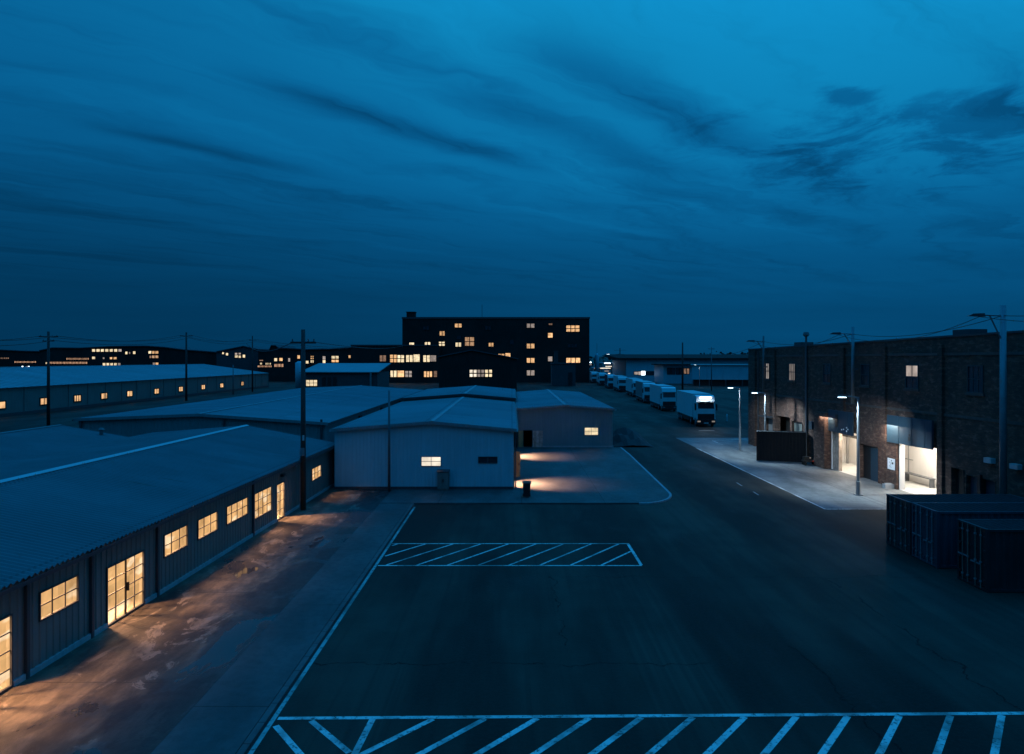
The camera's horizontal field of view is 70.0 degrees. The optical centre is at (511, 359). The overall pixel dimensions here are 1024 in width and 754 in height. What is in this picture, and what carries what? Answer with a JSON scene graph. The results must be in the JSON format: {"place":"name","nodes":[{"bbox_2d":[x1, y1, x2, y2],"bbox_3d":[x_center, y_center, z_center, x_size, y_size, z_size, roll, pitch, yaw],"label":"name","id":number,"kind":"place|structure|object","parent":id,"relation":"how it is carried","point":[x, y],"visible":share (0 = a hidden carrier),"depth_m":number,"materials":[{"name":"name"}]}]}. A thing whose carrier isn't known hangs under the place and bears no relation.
{"place":"outdoors","nodes":[
{"label":"outdoors","id":0,"kind":"place"},
{"bbox_2d":[0,349,38,366],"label":"arched hall","id":1,"kind":"structure","parent":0,"point":[18,358],"depth_m":345.00,"materials":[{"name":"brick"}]},
{"bbox_2d":[39,346,129,366],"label":"office block","id":2,"kind":"structure","parent":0,"point":[92,356],"depth_m":335.00,"materials":[{"name":"brick"}]},
{"bbox_2d":[50,361,87,363],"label":"window","id":3,"kind":"structure","parent":2,"relation":"in","point":[51,362],"depth_m":334.93,"materials":[{"name":"glass"}]},
{"bbox_2d":[130,346,216,365],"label":"curved roof hall","id":4,"kind":"structure","parent":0,"point":[152,355],"depth_m":330.00,"materials":[{"name":"brick"}]},
{"bbox_2d":[0,486,391,753],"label":"stained apron","id":5,"kind":"object","parent":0,"point":[143,679],"visible":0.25,"depth_m":22.54,"materials":[{"name":"concrete"}]},
{"bbox_2d":[0,381,438,431],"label":"asphalt back yard","id":6,"kind":"structure","parent":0,"point":[28,421],"depth_m":136.93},
{"bbox_2d":[39,331,57,425],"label":"utility pole","id":7,"kind":"object","parent":6,"relation":"on","point":[48,379],"visible":0.96,"depth_m":99.25,"materials":[{"name":"wood"}]},
{"bbox_2d":[2,335,316,346],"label":"overhead wire","id":8,"kind":"object","parent":7,"relation":"attached to","point":[137,340],"visible":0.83,"depth_m":135.42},
{"bbox_2d":[0,424,127,461],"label":"shed","id":9,"kind":"structure","parent":6,"relation":"on","point":[17,444],"depth_m":44.40,"materials":[{"name":"metal"}]},
{"bbox_2d":[0,364,268,416],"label":"long shed","id":10,"kind":"structure","parent":6,"relation":"on","point":[23,390],"depth_m":152.50,"materials":[{"name":"metal"}]},
{"bbox_2d":[39,397,46,405],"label":"window","id":11,"kind":"structure","parent":10,"relation":"in","point":[43,400],"depth_m":124.61,"materials":[{"name":"glass"}]},
{"bbox_2d":[73,394,81,401],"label":"window","id":12,"kind":"structure","parent":10,"relation":"in","point":[76,398],"depth_m":134.63,"materials":[{"name":"glass"}]},
{"bbox_2d":[185,332,187,400],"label":"utility pole","id":13,"kind":"object","parent":6,"relation":"on","point":[186,393],"visible":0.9,"depth_m":158.82,"materials":[{"name":"metal"}]},
{"bbox_2d":[72,385,422,441],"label":"broad shed","id":14,"kind":"structure","parent":6,"relation":"on","point":[328,408],"depth_m":60.09,"materials":[{"name":"grey metal"}]},
{"bbox_2d":[295,361,300,388],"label":"storage tank","id":15,"kind":"object","parent":6,"relation":"on","point":[297,374],"visible":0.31,"depth_m":191.97,"materials":[{"name":"metal"}]},
{"bbox_2d":[257,345,350,380],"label":"mill block","id":16,"kind":"structure","parent":6,"relation":"on","point":[278,365],"depth_m":300.00,"materials":[{"name":"brick"}]},
{"bbox_2d":[299,363,390,386],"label":"workshop","id":17,"kind":"structure","parent":6,"relation":"on","point":[338,374],"depth_m":188.00,"materials":[{"name":"metal"}]},
{"bbox_2d":[306,379,317,386],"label":"window","id":18,"kind":"structure","parent":17,"relation":"in","point":[309,382],"depth_m":187.97,"materials":[{"name":"glass"}]},
{"bbox_2d":[350,345,439,382],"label":"factory annex","id":19,"kind":"object","parent":6,"relation":"on","point":[414,364],"visible":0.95,"depth_m":282.00,"materials":[{"name":"brick"}]},
{"bbox_2d":[390,354,396,362],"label":"window","id":20,"kind":"structure","parent":19,"relation":"in","point":[393,357],"depth_m":281.97,"materials":[{"name":"glass"}]},
{"bbox_2d":[400,385,516,401],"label":"gabled shed","id":21,"kind":"structure","parent":6,"relation":"on","point":[494,393],"depth_m":90.14,"materials":[{"name":"metal"}]},
{"bbox_2d":[437,349,517,391],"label":"gabled hall","id":22,"kind":"structure","parent":6,"relation":"on","point":[471,367],"depth_m":200.00,"materials":[{"name":"brick"}]},
{"bbox_2d":[469,369,476,376],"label":"window","id":23,"kind":"structure","parent":22,"relation":"in","point":[472,372],"depth_m":199.90,"materials":[{"name":"glass"}]},
{"bbox_2d":[477,369,484,376],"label":"window","id":24,"kind":"structure","parent":22,"relation":"in","point":[480,372],"depth_m":200.00,"materials":[{"name":"glass"}]},
{"bbox_2d":[485,369,492,376],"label":"window","id":25,"kind":"structure","parent":22,"relation":"in","point":[488,372],"depth_m":200.00,"materials":[{"name":"glass"}]},
{"bbox_2d":[402,312,589,381],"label":"factory block","id":26,"kind":"structure","parent":6,"relation":"on","point":[532,344],"depth_m":288.00,"materials":[{"name":"brick"}]},
{"bbox_2d":[465,337,473,345],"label":"window","id":27,"kind":"structure","parent":26,"relation":"in","point":[469,341],"depth_m":287.95,"materials":[{"name":"glass"}]},
{"bbox_2d":[566,325,579,331],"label":"window","id":28,"kind":"structure","parent":26,"relation":"in","point":[569,328],"depth_m":287.95,"materials":[{"name":"glass"}]},
{"bbox_2d":[566,358,580,362],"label":"window","id":29,"kind":"structure","parent":26,"relation":"in","point":[568,360],"depth_m":287.95,"materials":[{"name":"glass"}]},
{"bbox_2d":[151,503,410,753],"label":"footpath","id":30,"kind":"structure","parent":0,"point":[225,713],"depth_m":22.02,"materials":[{"name":"concrete"}]},
{"bbox_2d":[246,364,612,753],"bbox_3d":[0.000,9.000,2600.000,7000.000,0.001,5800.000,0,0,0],"label":"ground","id":31,"kind":"structure","parent":0,"point":[249,749],"depth_m":25.02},
{"bbox_2d":[0,425,334,693],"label":"long shed","id":32,"kind":"structure","parent":31,"relation":"on","point":[96,539],"depth_m":28.70,"materials":[{"name":"metal"}]},
{"bbox_2d":[0,613,12,693],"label":"glazed door","id":33,"kind":"structure","parent":32,"relation":"in","point":[6,623],"depth_m":19.79,"materials":[{"name":"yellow glass"}]},
{"bbox_2d":[38,574,78,621],"bbox_3d":[-13.615,7.130,21.955,0.130,0.860,1.810,0,0,2],"label":"window","id":34,"kind":"structure","parent":32,"relation":"in","point":[58,597],"depth_m":21.95,"materials":[{"name":"glass"}]},
{"bbox_2d":[106,549,144,626],"bbox_3d":[-13.484,7.925,25.523,0.170,1.990,2.330,0,0,2],"label":"glazed door","id":35,"kind":"structure","parent":32,"relation":"in","point":[125,581],"depth_m":25.50,"materials":[{"name":"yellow glass"}]},
{"bbox_2d":[163,524,187,557],"bbox_3d":[-13.394,7.200,29.082,0.130,0.900,1.930,0,0,2],"label":"window","id":36,"kind":"structure","parent":32,"relation":"in","point":[176,540],"depth_m":29.10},
{"bbox_2d":[197,510,217,539],"bbox_3d":[-13.306,7.220,31.915,0.130,0.880,1.940,0,0,2],"label":"window","id":37,"kind":"structure","parent":32,"relation":"in","point":[208,524],"depth_m":31.95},
{"bbox_2d":[226,496,248,525],"bbox_3d":[-13.207,7.240,35.104,0.130,0.880,2.560,0,0,2],"label":"window","id":38,"kind":"structure","parent":32,"relation":"in","point":[239,509],"depth_m":35.12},
{"bbox_2d":[255,486,271,519],"bbox_3d":[-13.105,7.495,38.417,0.130,1.330,2.470,0,0,2],"label":"window","id":39,"kind":"structure","parent":32,"relation":"in","point":[263,498],"depth_m":38.55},
{"bbox_2d":[276,481,284,520],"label":"glazed door","id":40,"kind":"structure","parent":32,"relation":"in","point":[280,499],"depth_m":41.13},
{"bbox_2d":[311,464,321,480],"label":"window","id":41,"kind":"structure","parent":32,"relation":"in","point":[316,472],"depth_m":47.91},
{"bbox_2d":[216,346,268,370],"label":"gabled store","id":42,"kind":"structure","parent":31,"relation":"on","point":[239,357],"depth_m":310.00,"materials":[{"name":"brick"}]},
{"bbox_2d":[290,329,315,509],"bbox_3d":[-12.420,3.610,43.446,1.500,10.780,0.452,0,0,0],"label":"utility pole","id":43,"kind":"object","parent":31,"relation":"on","point":[302,483],"visible":1,"depth_m":43.39,"materials":[{"name":"wood"}]},
{"bbox_2d":[311,341,399,348],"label":"overhead wire","id":44,"kind":"object","parent":43,"relation":"attached to","point":[351,346],"visible":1,"depth_m":62.17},
{"bbox_2d":[236,503,413,753],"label":"kerb","id":45,"kind":"structure","parent":31,"relation":"on","point":[258,728],"depth_m":22.02,"materials":[{"name":"concrete"}]},
{"bbox_2d":[388,390,390,490],"bbox_3d":[-8.350,5.550,49.700,0.186,6.900,0.196,0,0,0],"label":"slim pole","id":46,"kind":"object","parent":31,"relation":"on","point":[389,484],"visible":1,"depth_m":49.63,"materials":[{"name":"metal"}]},
{"bbox_2d":[589,362,612,373],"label":"lit canopy","id":47,"kind":"object","parent":31,"relation":"on","point":[606,367],"visible":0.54,"depth_m":344.75,"materials":[{"name":"metal"}]},
{"bbox_2d":[589,351,747,370],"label":"woodland","id":48,"kind":"object","parent":31,"relation":"on","point":[615,359],"visible":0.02,"depth_m":538.28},
{"bbox_2d":[604,354,747,380],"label":"depot","id":49,"kind":"structure","parent":31,"relation":"on","point":[640,366],"depth_m":300.00,"materials":[{"name":"metal"}]},
{"bbox_2d":[0,0,1023,356],"label":"sky","id":50,"kind":"structure","parent":0,"point":[721,175],"materials":[{"name":"blue"}]},
{"bbox_2d":[380,447,668,503],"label":"concrete yard","id":51,"kind":"structure","parent":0,"point":[586,475],"depth_m":51.76,"materials":[{"name":"concrete"}]},
{"bbox_2d":[329,397,519,488],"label":"gabled shed","id":52,"kind":"structure","parent":51,"relation":"on","point":[468,442],"depth_m":50.30,"materials":[{"name":"metal"}]},
{"bbox_2d":[421,457,440,465],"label":"window","id":53,"kind":"structure","parent":52,"relation":"in","point":[425,461],"depth_m":50.31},
{"bbox_2d":[478,457,496,462],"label":"window","id":54,"kind":"structure","parent":52,"relation":"in","point":[480,459],"depth_m":50.31,"materials":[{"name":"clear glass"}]},
{"bbox_2d":[514,451,519,476],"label":"open door","id":55,"kind":"structure","parent":52,"relation":"in","point":[517,452],"depth_m":55.29,"materials":[{"name":"brown wood"}]},
{"bbox_2d":[437,469,449,489],"bbox_3d":[-4.700,8.235,49.970,0.840,1.370,0.560,0,0,0],"label":"door frame","id":56,"kind":"object","parent":51,"relation":"on","point":[442,479],"visible":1,"depth_m":49.73,"materials":[{"name":"metal"}]},
{"bbox_2d":[522,481,530,495],"bbox_3d":[0.950,8.399,47.520,0.580,1.038,0.720,0,0,0],"label":"wheelie bin","id":57,"kind":"object","parent":51,"relation":"on","point":[526,487],"visible":1,"depth_m":47.23,"materials":[{"name":"black plastic"}]},
{"bbox_2d":[620,447,671,504],"bbox_3d":[10.582,9.000,59.657,2.343,0.200,29.034,0,0,6],"label":"kerb edge","id":58,"kind":"object","parent":51,"relation":"on","point":[660,501],"visible":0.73,"depth_m":50.05,"materials":[{"name":"concrete"}]},
{"bbox_2d":[550,351,575,385],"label":"boiler house","id":59,"kind":"structure","parent":0,"point":[562,374],"depth_m":250.00,"materials":[{"name":"grey concrete"}]},
{"bbox_2d":[589,356,612,363],"bbox_3d":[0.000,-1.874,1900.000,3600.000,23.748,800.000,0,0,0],"label":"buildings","id":60,"kind":"structure","parent":0,"point":[601,360],"depth_m":1653.91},
{"bbox_2d":[613,427,653,446],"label":"dirt pile","id":61,"kind":"object","parent":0,"point":[623,436],"visible":0.89,"depth_m":77.29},
{"bbox_2d":[253,379,1023,753],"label":"asphalt yard","id":62,"kind":"structure","parent":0,"point":[751,595],"depth_m":24.27,"materials":[{"name":"asphalt"}]},
{"bbox_2d":[248,507,414,753],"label":"edge line","id":63,"kind":"object","parent":62,"relation":"on","point":[272,720],"visible":1,"depth_m":22.06,"materials":[{"name":"white paint"}]},
{"bbox_2d":[378,543,641,565],"bbox_3d":[-0.065,8.988,33.800,11.570,0.001,3.920,0,0,0],"label":"hatched bay marking","id":64,"kind":"object","parent":62,"relation":"on","point":[635,555],"visible":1,"depth_m":33.53,"materials":[{"name":"white paint"}]},
{"bbox_2d":[514,389,616,446],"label":"cream window shed","id":65,"kind":"structure","parent":62,"relation":"on","point":[554,418],"depth_m":74.40,"materials":[{"name":"metal"}]},
{"bbox_2d":[518,431,522,446],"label":"door leaf","id":66,"kind":"structure","parent":65,"relation":"in","point":[520,433],"depth_m":74.30,"materials":[{"name":"grey wood"}]},
{"bbox_2d":[533,431,542,446],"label":"sliding door","id":67,"kind":"structure","parent":65,"relation":"in","point":[537,435],"depth_m":74.30,"materials":[{"name":"grey metal"}]},
{"bbox_2d":[584,427,597,434],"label":"window","id":68,"kind":"structure","parent":65,"relation":"in","point":[587,431],"depth_m":74.41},
{"bbox_2d":[590,371,596,382],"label":"parked truck","id":69,"kind":"object","parent":62,"relation":"on","point":[593,376],"visible":0.81,"depth_m":275.92,"materials":[{"name":"white metal"}]},
{"bbox_2d":[595,353,598,371],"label":"silo","id":70,"kind":"object","parent":62,"relation":"on","point":[597,362],"visible":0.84,"depth_m":309.33,"materials":[{"name":"metal"}]},
{"bbox_2d":[596,372,605,385],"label":"parked truck","id":71,"kind":"object","parent":62,"relation":"on","point":[600,378],"visible":0.81,"depth_m":250.84,"materials":[{"name":"white metal"}]},
{"bbox_2d":[605,374,614,388],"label":"parked truck","id":72,"kind":"object","parent":62,"relation":"on","point":[608,381],"visible":0.79,"depth_m":224.58,"materials":[{"name":"white metal"}]},
{"bbox_2d":[613,375,626,391],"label":"parked truck","id":73,"kind":"object","parent":62,"relation":"on","point":[619,382],"visible":0.94,"depth_m":202.84,"materials":[{"name":"white metal"}]},
{"bbox_2d":[626,378,642,396],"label":"parked truck","id":74,"kind":"object","parent":62,"relation":"on","point":[631,386],"visible":0.59,"depth_m":177.52,"materials":[{"name":"white metal"}]},
{"bbox_2d":[635,381,654,402],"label":"parked truck","id":75,"kind":"object","parent":62,"relation":"on","point":[642,394],"visible":0.73,"depth_m":151.54,"materials":[{"name":"white metal"}]},
{"bbox_2d":[273,712,1023,753],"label":"hatched front marking","id":76,"kind":"object","parent":62,"relation":"on","point":[826,746],"visible":1,"depth_m":17.81,"materials":[{"name":"white paint"}]},
{"bbox_2d":[650,384,676,410],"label":"parked truck","id":77,"kind":"object","parent":62,"relation":"on","point":[663,396],"visible":0.99,"depth_m":127.03,"materials":[{"name":"white paint"}]},
{"bbox_2d":[651,364,692,383],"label":"depot office","id":78,"kind":"structure","parent":62,"relation":"on","point":[667,373],"depth_m":272.00,"materials":[{"name":"metal"}]},
{"bbox_2d":[677,390,716,425],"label":"parked truck","id":79,"kind":"object","parent":62,"relation":"on","point":[698,407],"visible":1,"depth_m":98.86,"materials":[{"name":"white paint"}]},
{"bbox_2d":[690,364,747,385],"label":"loading shed","id":80,"kind":"structure","parent":62,"relation":"on","point":[729,374],"depth_m":249.95,"materials":[{"name":"metal"}]},
{"bbox_2d":[748,329,1023,497],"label":"brick warehouse","id":81,"kind":"structure","parent":62,"relation":"on","point":[929,406],"depth_m":50.59,"materials":[{"name":"brick"}]},
{"bbox_2d":[745,336,767,393],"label":"lamp pole","id":82,"kind":"object","parent":81,"relation":"attached to","point":[763,374],"visible":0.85,"depth_m":72.94,"materials":[{"name":"metal"}]},
{"bbox_2d":[765,363,769,378],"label":"window","id":83,"kind":"structure","parent":81,"relation":"in","point":[767,371],"depth_m":72.95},
{"bbox_2d":[788,363,794,380],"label":"window","id":84,"kind":"structure","parent":81,"relation":"in","point":[791,366],"depth_m":67.57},
{"bbox_2d":[823,363,830,383],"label":"window","id":85,"kind":"structure","parent":81,"relation":"in","point":[826,367],"depth_m":60.79,"materials":[{"name":"black glass"}]},
{"bbox_2d":[829,327,857,403],"bbox_3d":[25.550,0.450,56.000,2.600,5.900,0.280,0,0,0],"label":"lamp pole","id":86,"kind":"object","parent":81,"relation":"attached to","point":[852,344],"visible":0.89,"depth_m":55.91,"materials":[{"name":"metal"}]},
{"bbox_2d":[860,364,869,385],"bbox_3d":[26.652,1.160,54.949,0.330,1.640,1.221,0,0,-3],"label":"window","id":87,"kind":"structure","parent":81,"relation":"in","point":[864,368],"depth_m":55.08,"materials":[{"name":"black glass"}]},
{"bbox_2d":[864,445,877,481],"bbox_3d":[26.807,7.692,54.422,0.130,2.585,2.493,0,0,-3],"label":"door","id":88,"kind":"structure","parent":81,"relation":"in","point":[870,452],"depth_m":54.42,"materials":[{"name":"grey metal"}]},
{"bbox_2d":[888,458,894,469],"bbox_3d":[26.539,7.315,51.188,0.028,0.770,0.866,0,0,-3],"label":"notice board","id":89,"kind":"object","parent":81,"relation":"attached to","point":[891,463],"visible":1,"depth_m":51.14,"materials":[{"name":"paper"}]},
{"bbox_2d":[905,364,918,388],"bbox_3d":[26.989,1.160,49.142,0.330,1.640,1.464,0,0,-3],"label":"window","id":90,"kind":"structure","parent":81,"relation":"in","point":[911,371],"depth_m":49.22,"materials":[{"name":"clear glass"}]},
{"bbox_2d":[956,469,963,493],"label":"door","id":91,"kind":"structure","parent":81,"relation":"in","point":[959,473],"depth_m":44.82,"materials":[{"name":"grey metal"}]},
{"bbox_2d":[967,365,982,393],"bbox_3d":[27.346,1.160,42.990,0.330,1.640,1.357,0,0,-3],"label":"window","id":92,"kind":"structure","parent":81,"relation":"in","point":[974,372],"depth_m":42.99,"materials":[{"name":"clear glass"}]},
{"bbox_2d":[886,494,1023,554],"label":"shipping container","id":93,"kind":"object","parent":62,"relation":"on","point":[898,521],"visible":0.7,"depth_m":34.65,"materials":[{"name":"metal"}]},
{"bbox_2d":[886,496,898,545],"bbox_3d":[18.317,7.775,35.205,0.125,2.310,1.050,0,0,0],"label":"door","id":94,"kind":"structure","parent":93,"relation":"in","point":[893,512],"depth_m":35.18,"materials":[{"name":"paint"}]},
{"bbox_2d":[897,501,909,551],"bbox_3d":[18.317,7.775,34.145,0.125,2.310,1.050,0,0,0],"label":"door","id":95,"kind":"structure","parent":93,"relation":"in","point":[904,509],"depth_m":34.20,"materials":[{"name":"paint"}]},
{"bbox_2d":[912,502,1023,568],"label":"shipping container","id":96,"kind":"object","parent":62,"relation":"on","point":[934,534],"visible":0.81,"depth_m":31.79,"materials":[{"name":"metal"}]},
{"bbox_2d":[912,506,924,558],"bbox_3d":[18.297,7.760,32.943,0.125,2.340,0.975,0,0,0],"label":"door","id":97,"kind":"structure","parent":96,"relation":"in","point":[919,513],"depth_m":32.90,"materials":[{"name":"blue paint"}]},
{"bbox_2d":[923,509,936,564],"bbox_3d":[18.297,7.760,31.957,0.125,2.340,0.975,0,0,0],"label":"door","id":98,"kind":"structure","parent":96,"relation":"in","point":[930,517],"depth_m":32.03,"materials":[{"name":"blue paint"}]},
{"bbox_2d":[967,305,1006,493],"bbox_3d":[24.991,3.075,38.500,2.082,11.850,0.363,0,0,0],"label":"lamp pole","id":99,"kind":"object","parent":62,"relation":"on","point":[1002,335],"visible":0.88,"depth_m":38.38,"materials":[{"name":"metal"}]},
{"bbox_2d":[715,315,1010,355],"bbox_3d":[25.708,-1.843,57.005,0.679,2.751,70.025,0,0,-1],"label":"overhead wire","id":100,"kind":"object","parent":99,"relation":"attached to","point":[875,336],"visible":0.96,"depth_m":51.19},
{"bbox_2d":[753,316,1023,348],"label":"overhead wire","id":101,"kind":"object","parent":99,"relation":"attached to","point":[903,339],"visible":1,"depth_m":45.30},
{"bbox_2d":[957,519,1023,592],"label":"shipping container","id":102,"kind":"object","parent":62,"relation":"on","point":[990,555],"visible":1,"depth_m":28.28,"materials":[{"name":"metal"}]},
{"bbox_2d":[957,522,972,581],"bbox_3d":[18.317,7.765,29.580,0.125,2.330,0.900,0,0,0],"label":"door","id":103,"kind":"structure","parent":102,"relation":"in","point":[966,532],"depth_m":29.53,"materials":[{"name":"black paint"}]},
{"bbox_2d":[970,527,985,587],"bbox_3d":[18.317,7.765,28.678,0.125,2.330,0.916,0,0,0],"label":"door","id":104,"kind":"structure","parent":102,"relation":"in","point":[979,566],"depth_m":28.71,"materials":[{"name":"black paint"}]},
{"bbox_2d":[677,438,912,508],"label":"dock pavement","id":105,"kind":"structure","parent":0,"point":[823,494],"depth_m":55.24,"materials":[{"name":"concrete"}]},
{"bbox_2d":[728,386,742,450],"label":"street lamp","id":106,"kind":"object","parent":105,"relation":"on","point":[739,416],"visible":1,"depth_m":72.13,"materials":[{"name":"metal"}]},
{"bbox_2d":[751,391,765,429],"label":"street lamp","id":107,"kind":"object","parent":105,"relation":"on","point":[764,407],"visible":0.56,"depth_m":66.66,"materials":[{"name":"metal"}]},
{"bbox_2d":[697,448,824,508],"bbox_3d":[20.770,8.984,59.120,4.260,0.001,30.560,0,0,0],"label":"dock bay marking","id":108,"kind":"object","parent":105,"relation":"on","point":[767,481],"visible":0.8,"depth_m":53.40,"materials":[{"name":"white paint"}]},
{"bbox_2d":[756,430,805,461],"bbox_3d":[23.856,7.688,64.892,4.100,2.600,1.050,0,0,20],"label":"box container","id":109,"kind":"object","parent":105,"relation":"on","point":[787,446],"visible":0.91,"depth_m":64.48,"materials":[{"name":"metal"}]},
{"bbox_2d":[718,442,885,503],"bbox_3d":[22.890,8.988,59.000,0.100,0.001,42.020,0,0,-2],"label":"drain slot","id":110,"kind":"object","parent":105,"relation":"on","point":[813,477],"visible":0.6,"depth_m":54.76,"materials":[{"name":"black metal"}]},
{"bbox_2d":[801,456,813,464],"bbox_3d":[25.325,8.489,62.290,1.150,0.980,0.620,0,0,0],"label":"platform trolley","id":111,"kind":"object","parent":105,"relation":"on","point":[805,459],"visible":0.88,"depth_m":62.08,"materials":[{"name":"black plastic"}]},
{"bbox_2d":[837,395,862,495],"bbox_3d":[22.395,5.682,48.500,1.570,6.620,0.440,0,0,0],"label":"street lamp","id":112,"kind":"object","parent":105,"relation":"on","point":[858,448],"visible":1,"depth_m":48.43,"materials":[{"name":"metal"}]},
{"bbox_2d":[882,483,893,488],"bbox_3d":[26.275,8.816,51.075,0.650,0.352,0.450,0,0,0],"label":"concrete block","id":113,"kind":"object","parent":105,"relation":"on","point":[887,485],"depth_m":50.85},
{"bbox_2d":[905,472,935,487],"bbox_3d":[29.276,8.653,52.626,0.400,0.666,3.200,0,0,-3],"label":"steel bench","id":114,"kind":"object","parent":105,"relation":"on","point":[931,482],"visible":0.83,"depth_m":51.99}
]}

